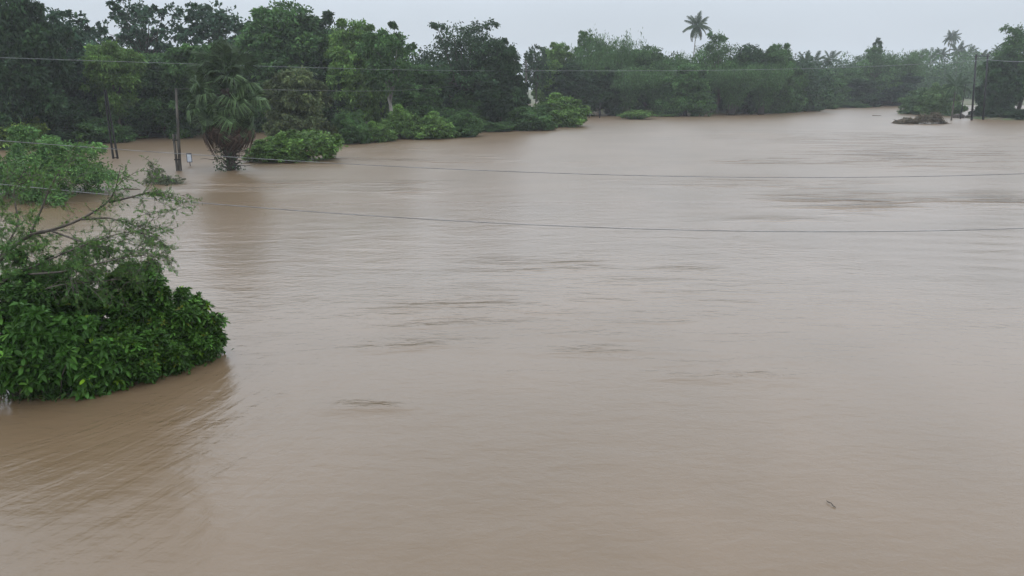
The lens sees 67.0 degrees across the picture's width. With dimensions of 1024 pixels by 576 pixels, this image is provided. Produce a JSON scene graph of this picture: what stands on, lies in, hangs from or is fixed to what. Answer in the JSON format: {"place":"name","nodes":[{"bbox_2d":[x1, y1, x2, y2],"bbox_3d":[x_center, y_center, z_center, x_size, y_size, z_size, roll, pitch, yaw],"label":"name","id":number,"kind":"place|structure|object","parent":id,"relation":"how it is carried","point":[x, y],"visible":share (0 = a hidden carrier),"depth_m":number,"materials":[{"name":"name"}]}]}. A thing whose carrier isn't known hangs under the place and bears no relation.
{"place":"outdoors","nodes":[
{"label":"outdoors","id":0,"kind":"place"},
{"bbox_2d":[0,389,67,402],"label":"grass tuft","id":1,"kind":"object","parent":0,"point":[27,396],"visible":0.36,"depth_m":13.88,"materials":[{"name":"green plant"}]},
{"bbox_2d":[0,57,525,70],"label":"overhead wire","id":2,"kind":"object","parent":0,"point":[240,65],"visible":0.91,"depth_m":52.81,"materials":[{"name":"metal"}]},
{"bbox_2d":[0,105,1023,575],"bbox_3d":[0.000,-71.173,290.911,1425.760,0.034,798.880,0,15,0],"label":"water","id":3,"kind":"structure","parent":0,"point":[706,387],"depth_m":15.40,"materials":[{"name":"brown liquid"}]},
{"bbox_2d":[0,248,123,402],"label":"leafy shrub","id":4,"kind":"object","parent":3,"relation":"on","point":[11,293],"visible":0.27,"depth_m":14.33,"materials":[{"name":"green plant"}]},
{"bbox_2d":[0,299,130,400],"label":"leaved shrub","id":5,"kind":"object","parent":3,"relation":"on","point":[81,360],"visible":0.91,"depth_m":13.65,"materials":[{"name":"green plant"}]},
{"bbox_2d":[0,124,133,205],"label":"bush","id":6,"kind":"object","parent":3,"relation":"on","point":[57,149],"visible":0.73,"depth_m":37.79,"materials":[{"name":"green plant"}]},
{"bbox_2d":[0,134,202,321],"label":"feathery tree","id":7,"kind":"object","parent":3,"relation":"on","point":[79,262],"visible":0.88,"depth_m":14.46,"materials":[{"name":"green plant"}]},
{"bbox_2d":[103,90,118,158],"bbox_3d":[-30.054,-11.779,58.130,0.546,6.086,0.166,0,15,0],"label":"lattice pole","id":8,"kind":"object","parent":3,"relation":"in","point":[108,116],"visible":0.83,"depth_m":58.01,"materials":[{"name":"metal"}]},
{"bbox_2d":[77,38,149,133],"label":"broadleaf tree","id":9,"kind":"object","parent":3,"relation":"on","point":[103,70],"visible":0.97,"depth_m":74.24,"materials":[{"name":"green plant"}]},
{"bbox_2d":[141,161,170,184],"bbox_3d":[-20.228,-6.234,43.979,1.561,2.148,1.549,-3,15,-10],"label":"shrub","id":10,"kind":"object","parent":3,"relation":"on","point":[146,180],"visible":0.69,"depth_m":43.69,"materials":[{"name":"green plant"}]},
{"bbox_2d":[85,257,233,391],"bbox_3d":[-7.130,0.696,15.288,2.978,2.470,2.152,-12,19,-39],"label":"leafy shrub","id":11,"kind":"object","parent":3,"relation":"on","point":[163,330],"visible":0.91,"depth_m":15.05,"materials":[{"name":"green plant"}]},
{"bbox_2d":[161,175,185,185],"bbox_3d":[-19.375,-6.041,43.958,1.620,0.817,1.632,-13,20,-41],"label":"shrub","id":12,"kind":"object","parent":3,"relation":"on","point":[174,179],"visible":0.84,"depth_m":43.80,"materials":[{"name":"green plant"}]},
{"bbox_2d":[172,88,181,170],"bbox_3d":[-21.600,-9.680,49.918,0.629,6.229,0.238,0,15,0],"label":"concrete pole","id":13,"kind":"object","parent":3,"relation":"in","point":[178,164],"visible":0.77,"depth_m":49.91,"materials":[{"name":"concrete"}]},
{"bbox_2d":[181,37,271,171],"bbox_3d":[-18.410,-11.343,49.647,5.689,9.240,5.139,0,15,0],"label":"fan palm","id":14,"kind":"object","parent":3,"relation":"in","point":[222,116],"visible":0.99,"depth_m":49.02,"materials":[{"name":"green plant"}]},
{"bbox_2d":[241,133,313,162],"bbox_3d":[-17.058,-10.092,56.616,5.016,2.611,4.722,2,15,7],"label":"bush","id":15,"kind":"object","parent":3,"relation":"on","point":[262,150],"visible":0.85,"depth_m":55.59,"materials":[{"name":"green plant"}]},
{"bbox_2d":[261,65,341,143],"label":"tree","id":16,"kind":"object","parent":3,"relation":"on","point":[293,105],"visible":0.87,"depth_m":69.65,"materials":[{"name":"green plant"}]},
{"bbox_2d":[277,128,347,161],"bbox_3d":[-14.937,-10.335,57.491,5.232,3.136,4.626,-6,16,-21],"label":"bush","id":17,"kind":"object","parent":3,"relation":"on","point":[316,140],"visible":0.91,"depth_m":56.57,"materials":[{"name":"green plant"}]},
{"bbox_2d":[330,109,372,143],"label":"bush","id":18,"kind":"object","parent":3,"relation":"on","point":[351,129],"visible":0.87,"depth_m":72.37,"materials":[{"name":"green plant"}]},
{"bbox_2d":[367,121,397,142],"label":"bush","id":19,"kind":"object","parent":3,"relation":"on","point":[380,132],"visible":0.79,"depth_m":75.19,"materials":[{"name":"green plant"}]},
{"bbox_2d":[354,20,418,110],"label":"broadleaf tree","id":20,"kind":"object","parent":3,"relation":"on","point":[388,46],"visible":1,"depth_m":82.42,"materials":[{"name":"green plant"}]},
{"bbox_2d":[380,104,421,139],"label":"bush","id":21,"kind":"object","parent":3,"relation":"on","point":[400,120],"visible":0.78,"depth_m":79.24,"materials":[{"name":"green plant"}]},
{"bbox_2d":[403,80,456,121],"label":"broadleaf tree","id":22,"kind":"object","parent":3,"relation":"on","point":[444,90],"visible":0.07,"depth_m":91.53,"materials":[{"name":"green plant"}]},
{"bbox_2d":[407,111,460,139],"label":"bush","id":23,"kind":"object","parent":3,"relation":"on","point":[433,128],"visible":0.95,"depth_m":79.12,"materials":[{"name":"green plant"}]},
{"bbox_2d":[444,109,483,136],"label":"bush","id":24,"kind":"object","parent":3,"relation":"on","point":[468,124],"visible":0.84,"depth_m":82.26,"materials":[{"name":"green plant"}]},
{"bbox_2d":[481,121,514,131],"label":"bush","id":25,"kind":"object","parent":3,"relation":"on","point":[495,127],"visible":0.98,"depth_m":91.09,"materials":[{"name":"green plant"}]},
{"bbox_2d":[472,35,530,125],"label":"broadleaf tree","id":26,"kind":"object","parent":3,"relation":"on","point":[504,101],"visible":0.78,"depth_m":93.93,"materials":[{"name":"green plant"}]},
{"bbox_2d":[484,84,538,123],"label":"broadleaf tree","id":27,"kind":"object","parent":3,"relation":"on","point":[497,119],"visible":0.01,"depth_m":102.05,"materials":[{"name":"green plant"}]},
{"bbox_2d":[502,104,557,130],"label":"bush","id":28,"kind":"object","parent":3,"relation":"on","point":[531,118],"visible":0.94,"depth_m":93.24,"materials":[{"name":"green plant"}]},
{"bbox_2d":[532,92,591,127],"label":"bush","id":29,"kind":"object","parent":3,"relation":"on","point":[565,115],"visible":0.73,"depth_m":101.67,"materials":[{"name":"green plant"}]},
{"bbox_2d":[564,36,619,95],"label":"bamboo clump","id":30,"kind":"object","parent":3,"relation":"on","point":[604,60],"visible":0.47,"depth_m":134.35,"materials":[{"name":"green plant"}]},
{"bbox_2d":[600,61,659,110],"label":"bamboo clump","id":31,"kind":"object","parent":3,"relation":"on","point":[628,86],"visible":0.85,"depth_m":134.70,"materials":[{"name":"green plant"}]},
{"bbox_2d":[617,110,658,118],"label":"bush","id":32,"kind":"object","parent":3,"relation":"on","point":[635,114],"visible":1,"depth_m":123.44,"materials":[{"name":"green plant"}]},
{"bbox_2d":[636,65,683,113],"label":"bamboo clump","id":33,"kind":"object","parent":3,"relation":"on","point":[657,87],"visible":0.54,"depth_m":135.59,"materials":[{"name":"green plant"}]},
{"bbox_2d":[657,113,677,116],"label":"bush","id":34,"kind":"object","parent":3,"relation":"on","point":[666,115],"visible":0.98,"depth_m":133.36,"materials":[{"name":"green plant"}]},
{"bbox_2d":[653,62,717,116],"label":"creeper covered tree","id":35,"kind":"object","parent":3,"relation":"on","point":[691,97],"visible":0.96,"depth_m":133.34,"materials":[{"name":"green plant"}]},
{"bbox_2d":[700,59,765,114],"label":"bamboo clump","id":36,"kind":"object","parent":3,"relation":"on","point":[734,90],"visible":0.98,"depth_m":136.99,"materials":[{"name":"green plant"}]},
{"bbox_2d":[740,58,792,114],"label":"bamboo clump","id":37,"kind":"object","parent":3,"relation":"on","point":[762,98],"visible":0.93,"depth_m":139.97,"materials":[{"name":"green plant"}]},
{"bbox_2d":[896,87,930,113],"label":"bush","id":38,"kind":"object","parent":3,"relation":"on","point":[908,104],"visible":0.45,"depth_m":144.77,"materials":[{"name":"green plant"}]},
{"bbox_2d":[892,111,951,123],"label":"debris mound","id":39,"kind":"object","parent":3,"relation":"on","point":[932,117],"visible":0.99,"depth_m":109.05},
{"bbox_2d":[913,82,968,115],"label":"bush","id":40,"kind":"object","parent":3,"relation":"on","point":[941,103],"visible":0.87,"depth_m":137.70,"materials":[{"name":"green plant"}]},
{"bbox_2d":[0,184,1023,231],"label":"overhead wire","id":41,"kind":"object","parent":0,"point":[555,225],"visible":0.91,"depth_m":22.28,"materials":[{"name":"metal"}]},
{"bbox_2d":[0,140,1023,177],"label":"overhead wire","id":42,"kind":"object","parent":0,"point":[527,172],"visible":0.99,"depth_m":25.86,"materials":[{"name":"metal"}]},
{"bbox_2d":[0,90,1023,149],"bbox_3d":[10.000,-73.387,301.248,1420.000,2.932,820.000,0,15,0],"label":"ground","id":43,"kind":"structure","parent":0,"point":[967,101],"depth_m":147.40,"materials":[{"name":"brown soil"}]},
{"bbox_2d":[0,102,53,149],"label":"bush","id":44,"kind":"object","parent":43,"relation":"on","point":[33,123],"visible":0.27,"depth_m":66.78,"materials":[{"name":"green plant"}]},
{"bbox_2d":[0,0,76,148],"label":"broadleaf tree","id":45,"kind":"object","parent":43,"relation":"on","point":[31,88],"visible":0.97,"depth_m":65.68,"materials":[{"name":"green plant"}]},
{"bbox_2d":[35,7,97,90],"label":"broadleaf tree","id":46,"kind":"object","parent":43,"relation":"on","point":[74,54],"visible":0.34,"depth_m":75.96,"materials":[{"name":"green plant"}]},
{"bbox_2d":[35,57,98,144],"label":"broadleaf tree","id":47,"kind":"object","parent":43,"relation":"on","point":[77,107],"visible":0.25,"depth_m":73.42,"materials":[{"name":"green plant"}]},
{"bbox_2d":[67,21,113,55],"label":"broadleaf tree","id":48,"kind":"object","parent":43,"relation":"on","point":[101,31],"visible":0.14,"depth_m":85.46,"materials":[{"name":"green plant"}]},
{"bbox_2d":[66,77,116,123],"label":"broadleaf tree","id":49,"kind":"object","parent":43,"relation":"on","point":[92,98],"visible":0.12,"depth_m":80.30,"materials":[{"name":"green plant"}]},
{"bbox_2d":[59,114,138,143],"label":"bush","id":50,"kind":"object","parent":43,"relation":"on","point":[93,132],"visible":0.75,"depth_m":73.48,"materials":[{"name":"green plant"}]},
{"bbox_2d":[98,84,138,124],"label":"broadleaf tree","id":51,"kind":"object","parent":43,"relation":"on","point":[123,122],"visible":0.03,"depth_m":83.44,"materials":[{"name":"green plant"}]},
{"bbox_2d":[97,0,188,54],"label":"airy tree","id":52,"kind":"object","parent":43,"relation":"on","point":[144,41],"visible":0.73,"depth_m":93.97,"materials":[{"name":"green plant"}]},
{"bbox_2d":[120,51,199,138],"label":"broadleaf tree","id":53,"kind":"object","parent":43,"relation":"on","point":[150,110],"visible":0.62,"depth_m":79.59,"materials":[{"name":"green plant"}]},
{"bbox_2d":[161,40,233,114],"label":"broadleaf tree","id":54,"kind":"object","parent":43,"relation":"on","point":[178,54],"visible":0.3,"depth_m":76.81,"materials":[{"name":"green plant"}]},
{"bbox_2d":[176,0,250,47],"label":"airy tree","id":55,"kind":"object","parent":43,"relation":"on","point":[217,24],"visible":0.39,"depth_m":94.55,"materials":[{"name":"green plant"}]},
{"bbox_2d":[228,0,335,132],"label":"broadleaf tree","id":56,"kind":"object","parent":43,"relation":"on","point":[287,39],"visible":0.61,"depth_m":87.73,"materials":[{"name":"green plant"}]},
{"bbox_2d":[100,49,487,105],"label":"wood interior","id":57,"kind":"object","parent":43,"relation":"on","point":[413,61],"depth_m":112.41,"materials":[{"name":"green plant"}]},
{"bbox_2d":[308,9,341,47],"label":"broadleaf tree","id":58,"kind":"object","parent":43,"relation":"on","point":[326,19],"visible":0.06,"depth_m":97.93,"materials":[{"name":"green plant"}]},
{"bbox_2d":[294,66,358,126],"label":"broadleaf tree","id":59,"kind":"object","parent":43,"relation":"on","point":[328,113],"visible":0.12,"depth_m":87.14,"materials":[{"name":"green plant"}]},
{"bbox_2d":[323,18,393,126],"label":"broadleaf tree","id":60,"kind":"object","parent":43,"relation":"on","point":[356,89],"visible":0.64,"depth_m":87.41,"materials":[{"name":"green plant"}]},
{"bbox_2d":[359,88,386,127],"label":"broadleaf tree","id":61,"kind":"object","parent":43,"relation":"on","point":[380,103],"visible":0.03,"depth_m":90.99,"materials":[{"name":"green plant"}]},
{"bbox_2d":[381,63,456,120],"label":"broadleaf tree","id":62,"kind":"object","parent":43,"relation":"on","point":[420,103],"visible":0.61,"depth_m":89.49,"materials":[{"name":"green plant"}]},
{"bbox_2d":[411,17,523,104],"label":"broadleaf tree","id":63,"kind":"object","parent":43,"relation":"on","point":[467,77],"visible":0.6,"depth_m":94.08,"materials":[{"name":"green plant"}]},
{"bbox_2d":[522,44,551,103],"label":"broadleaf tree","id":64,"kind":"object","parent":43,"relation":"on","point":[532,57],"visible":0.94,"depth_m":128.31,"materials":[{"name":"green plant"}]},
{"bbox_2d":[531,42,578,108],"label":"broadleaf tree","id":65,"kind":"object","parent":43,"relation":"on","point":[557,55],"visible":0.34,"depth_m":133.21,"materials":[{"name":"green plant"}]},
{"bbox_2d":[542,61,598,107],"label":"broadleaf tree","id":66,"kind":"object","parent":43,"relation":"on","point":[568,80],"visible":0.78,"depth_m":131.35,"materials":[{"name":"green plant"}]},
{"bbox_2d":[574,28,602,64],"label":"broadleaf tree","id":67,"kind":"object","parent":43,"relation":"on","point":[585,39],"visible":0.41,"depth_m":139.18,"materials":[{"name":"green plant"}]},
{"bbox_2d":[580,62,625,115],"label":"broadleaf tree","id":68,"kind":"object","parent":43,"relation":"on","point":[607,98],"visible":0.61,"depth_m":135.01,"materials":[{"name":"green plant"}]},
{"bbox_2d":[591,28,648,106],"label":"bamboo clump","id":69,"kind":"object","parent":43,"relation":"on","point":[624,58],"visible":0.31,"depth_m":138.74,"materials":[{"name":"green plant"}]},
{"bbox_2d":[630,44,675,110],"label":"broadleaf tree","id":70,"kind":"object","parent":43,"relation":"on","point":[641,54],"visible":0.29,"depth_m":141.94,"materials":[{"name":"green plant"}]},
{"bbox_2d":[643,48,701,78],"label":"bamboo clump","id":71,"kind":"object","parent":43,"relation":"on","point":[678,62],"visible":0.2,"depth_m":139.96,"materials":[{"name":"green plant"}]},
{"bbox_2d":[530,50,859,111],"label":"wood interior","id":72,"kind":"object","parent":43,"relation":"on","point":[810,88],"visible":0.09,"depth_m":156.96,"materials":[{"name":"green plant"}]},
{"bbox_2d":[682,11,711,61],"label":"coconut palm","id":73,"kind":"object","parent":43,"relation":"on","point":[695,27],"visible":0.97,"depth_m":193.83,"materials":[{"name":"green plant"}]},
{"bbox_2d":[692,31,749,111],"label":"broadleaf tree","id":74,"kind":"object","parent":43,"relation":"on","point":[710,51],"visible":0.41,"depth_m":143.93,"materials":[{"name":"green plant"}]},
{"bbox_2d":[726,43,768,113],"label":"broadleaf tree","id":75,"kind":"object","parent":43,"relation":"on","point":[757,55],"visible":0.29,"depth_m":142.63,"materials":[{"name":"green plant"}]},
{"bbox_2d":[763,43,799,113],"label":"broadleaf tree","id":76,"kind":"object","parent":43,"relation":"on","point":[775,53],"visible":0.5,"depth_m":146.60,"materials":[{"name":"green plant"}]},
{"bbox_2d":[773,93,794,112],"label":"bush","id":77,"kind":"object","parent":43,"relation":"on","point":[789,106],"visible":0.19,"depth_m":149.68,"materials":[{"name":"green plant"}]},
{"bbox_2d":[789,66,809,112],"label":"broadleaf tree","id":78,"kind":"object","parent":43,"relation":"on","point":[801,76],"visible":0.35,"depth_m":152.67,"materials":[{"name":"green plant"}]},
{"bbox_2d":[798,62,822,102],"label":"broadleaf tree","id":79,"kind":"object","parent":43,"relation":"on","point":[813,77],"visible":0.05,"depth_m":167.84,"materials":[{"name":"green plant"}]},
{"bbox_2d":[802,100,824,110],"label":"bush","id":80,"kind":"object","parent":43,"relation":"on","point":[812,107],"visible":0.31,"depth_m":159.92,"materials":[{"name":"green plant"}]},
{"bbox_2d":[804,51,826,68],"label":"coconut palm","id":81,"kind":"object","parent":43,"relation":"on","point":[816,58],"visible":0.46,"depth_m":205.73,"materials":[{"name":"green plant"}]},
{"bbox_2d":[817,92,843,108],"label":"bush","id":82,"kind":"object","parent":43,"relation":"on","point":[834,104],"visible":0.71,"depth_m":173.37,"materials":[{"name":"green plant"}]},
{"bbox_2d":[820,50,841,68],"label":"coconut palm","id":83,"kind":"object","parent":43,"relation":"on","point":[830,57],"visible":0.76,"depth_m":215.30,"materials":[{"name":"green plant"}]},
{"bbox_2d":[816,68,852,100],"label":"broadleaf tree","id":84,"kind":"object","parent":43,"relation":"on","point":[844,88],"visible":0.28,"depth_m":181.82,"materials":[{"name":"green plant"}]},
{"bbox_2d":[840,101,870,107],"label":"bush","id":85,"kind":"object","parent":43,"relation":"on","point":[855,104],"visible":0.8,"depth_m":182.44,"materials":[{"name":"green plant"}]},
{"bbox_2d":[842,78,884,106],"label":"broadleaf tree","id":86,"kind":"object","parent":43,"relation":"on","point":[866,88],"visible":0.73,"depth_m":187.05,"materials":[{"name":"green plant"}]},
{"bbox_2d":[866,38,882,84],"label":"spire tree","id":87,"kind":"object","parent":43,"relation":"on","point":[877,42],"visible":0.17,"depth_m":197.73,"materials":[{"name":"green plant"}]},
{"bbox_2d":[849,45,906,92],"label":"broadleaf tree","id":88,"kind":"object","parent":43,"relation":"on","point":[867,58],"visible":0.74,"depth_m":194.74,"materials":[{"name":"green plant"}]},
{"bbox_2d":[867,46,928,104],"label":"bamboo clump","id":89,"kind":"object","parent":43,"relation":"on","point":[907,67],"visible":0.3,"depth_m":198.94,"materials":[{"name":"green plant"}]},
{"bbox_2d":[872,72,924,105],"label":"broadleaf tree","id":90,"kind":"object","parent":43,"relation":"on","point":[892,96],"visible":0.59,"depth_m":195.83,"materials":[{"name":"green plant"}]},
{"bbox_2d":[815,47,1022,98],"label":"distant wood","id":91,"kind":"object","parent":43,"relation":"on","point":[937,72],"visible":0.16,"depth_m":249.89,"materials":[{"name":"green plant"}]},
{"bbox_2d":[930,47,950,64],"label":"coconut palm","id":92,"kind":"object","parent":43,"relation":"on","point":[943,53],"visible":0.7,"depth_m":272.51,"materials":[{"name":"green plant"}]},
{"bbox_2d":[943,30,961,63],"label":"coconut palm","id":93,"kind":"object","parent":43,"relation":"on","point":[952,36],"visible":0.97,"depth_m":285.21,"materials":[{"name":"green plant"}]},
{"bbox_2d":[940,73,974,120],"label":"young palm","id":94,"kind":"object","parent":43,"relation":"on","point":[959,88],"visible":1,"depth_m":117.81,"materials":[{"name":"green plant"}]},
{"bbox_2d":[947,40,969,74],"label":"coconut palm","id":95,"kind":"object","parent":43,"relation":"on","point":[960,47],"visible":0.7,"depth_m":267.49,"materials":[{"name":"green plant"}]},
{"bbox_2d":[953,114,977,117],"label":"stone bund","id":96,"kind":"structure","parent":43,"relation":"on","point":[962,116],"depth_m":127.74,"materials":[{"name":"grey stone"}]},
{"bbox_2d":[960,44,979,57],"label":"coconut palm","id":97,"kind":"object","parent":43,"relation":"on","point":[972,47],"visible":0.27,"depth_m":276.75,"materials":[{"name":"green plant"}]},
{"bbox_2d":[970,54,989,119],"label":"twin pole","id":98,"kind":"object","parent":43,"relation":"on","point":[984,99],"visible":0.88,"depth_m":119.87,"materials":[{"name":"metal"}]},
{"bbox_2d":[526,60,977,70],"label":"overhead wire","id":99,"kind":"object","parent":98,"relation":"attached to","point":[756,69],"visible":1,"depth_m":106.11,"materials":[{"name":"metal"}]},
{"bbox_2d":[974,83,1009,117],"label":"tree","id":100,"kind":"object","parent":43,"relation":"on","point":[994,96],"visible":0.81,"depth_m":123.50,"materials":[{"name":"green plant"}]},
{"bbox_2d":[968,51,1023,115],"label":"broadleaf tree","id":101,"kind":"object","parent":43,"relation":"on","point":[1010,72],"visible":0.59,"depth_m":123.93,"materials":[{"name":"green plant"}]},
{"bbox_2d":[975,22,1023,109],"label":"broadleaf tree","id":102,"kind":"object","parent":43,"relation":"on","point":[1010,43],"visible":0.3,"depth_m":128.89,"materials":[{"name":"green plant"}]},
{"bbox_2d":[999,108,1023,119],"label":"bush","id":103,"kind":"object","parent":43,"relation":"on","point":[1014,113],"visible":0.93,"depth_m":121.49,"materials":[{"name":"green plant"}]},
{"bbox_2d":[13,0,1023,89],"label":"sky","id":104,"kind":"structure","parent":0,"point":[851,26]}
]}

